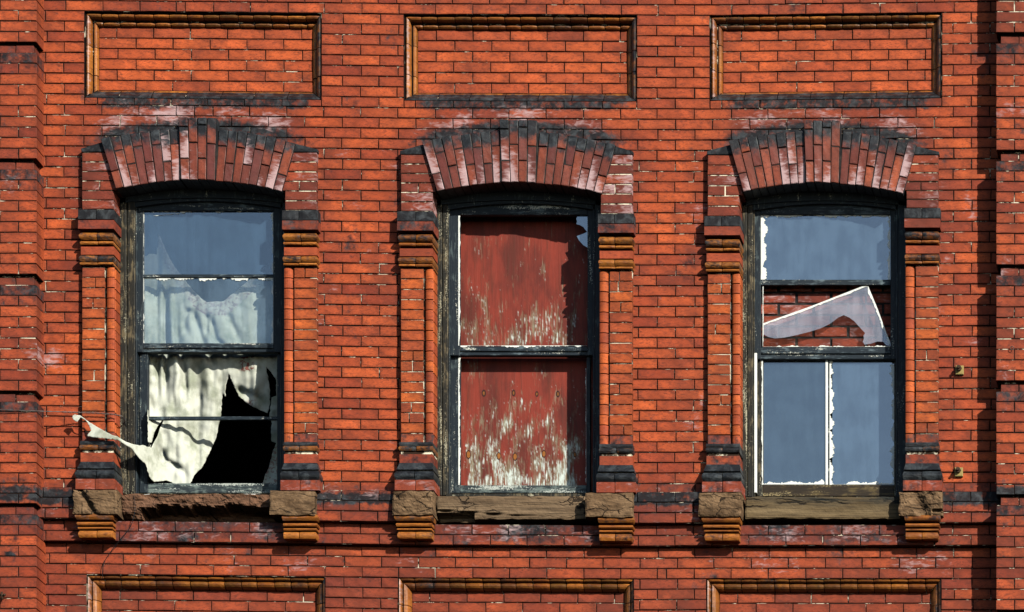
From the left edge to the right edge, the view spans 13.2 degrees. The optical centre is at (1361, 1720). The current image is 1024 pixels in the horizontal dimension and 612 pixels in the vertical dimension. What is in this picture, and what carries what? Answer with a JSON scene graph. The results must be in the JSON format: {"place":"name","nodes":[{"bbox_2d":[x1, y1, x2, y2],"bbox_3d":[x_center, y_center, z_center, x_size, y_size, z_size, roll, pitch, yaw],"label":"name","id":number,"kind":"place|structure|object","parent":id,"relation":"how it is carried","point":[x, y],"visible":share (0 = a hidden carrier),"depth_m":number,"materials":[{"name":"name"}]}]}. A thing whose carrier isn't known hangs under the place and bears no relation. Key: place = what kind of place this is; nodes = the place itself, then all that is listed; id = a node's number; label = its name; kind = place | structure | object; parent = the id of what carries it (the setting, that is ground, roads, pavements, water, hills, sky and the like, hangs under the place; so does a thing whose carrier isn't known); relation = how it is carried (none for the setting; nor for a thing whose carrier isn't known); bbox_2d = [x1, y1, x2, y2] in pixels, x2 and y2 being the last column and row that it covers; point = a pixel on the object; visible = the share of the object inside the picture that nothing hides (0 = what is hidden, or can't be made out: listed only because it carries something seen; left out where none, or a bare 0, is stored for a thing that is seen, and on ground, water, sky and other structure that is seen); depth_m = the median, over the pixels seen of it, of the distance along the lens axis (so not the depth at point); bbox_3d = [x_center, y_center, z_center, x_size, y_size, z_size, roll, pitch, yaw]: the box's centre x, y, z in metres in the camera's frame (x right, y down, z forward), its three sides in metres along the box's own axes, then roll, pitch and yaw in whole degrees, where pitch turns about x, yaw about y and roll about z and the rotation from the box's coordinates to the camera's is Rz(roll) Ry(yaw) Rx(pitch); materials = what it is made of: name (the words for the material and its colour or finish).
{"place":"outdoors","nodes":[
{"label":"outdoors","id":0,"kind":"place"},
{"label":"ground","id":1,"kind":"structure","parent":0,"visible":0},
{"bbox_2d":[0,0,1023,611],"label":"brick building","id":2,"kind":"structure","parent":1,"relation":"on","point":[722,182],"depth_m":26.00,"materials":[{"name":"brick"}]},
{"bbox_2d":[0,592,5,599],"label":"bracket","id":3,"kind":"object","parent":2,"relation":"attached to","point":[2,595],"visible":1,"depth_m":25.82,"materials":[{"name":"metal"}]},
{"bbox_2d":[0,409,125,421],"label":"wire","id":4,"kind":"object","parent":2,"relation":"attached to","point":[68,412],"visible":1,"depth_m":25.91,"materials":[{"name":"red"}]},
{"bbox_2d":[102,418,135,578],"bbox_3d":[-7.589,-7.472,26.004,0.176,0.995,0.162,0,0,-25],"label":"cable","id":5,"kind":"object","parent":2,"relation":"hanging from","point":[127,530],"visible":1,"depth_m":26.01,"materials":[{"name":"brown"}]},
{"bbox_2d":[72,234,276,482],"bbox_3d":[-7.274,-8.367,26.167,1.247,1.573,0.299,0,0,-19],"label":"torn curtain","id":6,"kind":"object","parent":2,"relation":"hanging from","point":[179,311],"visible":1,"depth_m":26.23,"materials":[{"name":"beige fabric"}]},
{"bbox_2d":[120,188,285,494],"bbox_3d":[-7.078,-8.479,26.164,1.075,1.966,0.172,0,0,0],"label":"window","id":7,"kind":"structure","parent":2,"relation":"in","point":[134,352],"depth_m":26.13,"materials":[{"name":"grey wood"}]},
{"bbox_2d":[437,190,600,496],"bbox_3d":[-5.150,-8.476,26.165,1.065,1.972,0.170,0,0,0],"label":"window","id":8,"kind":"structure","parent":2,"relation":"in","point":[450,211],"depth_m":26.13,"materials":[{"name":"grey wood"}]},
{"bbox_2d":[461,217,592,491],"bbox_3d":[-5.168,-8.454,26.253,0.868,1.766,0.015,0,0,0],"label":"painted board","id":9,"kind":"object","parent":8,"relation":"in","point":[523,283],"visible":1,"depth_m":26.25,"materials":[{"name":"red paint"}]},
{"bbox_2d":[742,191,906,503],"bbox_3d":[-3.280,-8.472,26.165,1.056,1.979,0.170,0,0,0],"label":"window","id":10,"kind":"structure","parent":2,"relation":"in","point":[801,238],"depth_m":26.14,"materials":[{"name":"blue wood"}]},
{"bbox_2d":[763,286,889,344],"bbox_3d":[-3.283,-8.624,26.145,0.787,0.378,0.006,0,0,0],"label":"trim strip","id":11,"kind":"object","parent":10,"relation":"in","point":[833,298],"visible":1,"depth_m":26.14,"materials":[{"name":"white"}]},
{"bbox_2d":[955,467,962,476],"bbox_3d":[-2.460,-7.614,25.974,0.050,0.055,0.072,0,0,0],"label":"wall anchor","id":12,"kind":"object","parent":2,"relation":"attached to","point":[958,471],"depth_m":25.98,"materials":[{"name":"metal"}]},
{"bbox_2d":[955,365,963,374],"bbox_3d":[-2.455,-8.235,25.974,0.050,0.055,0.072,0,0,0],"label":"wall anchor","id":13,"kind":"object","parent":2,"relation":"attached to","point":[959,369],"depth_m":25.98,"materials":[{"name":"metal"}]}
]}

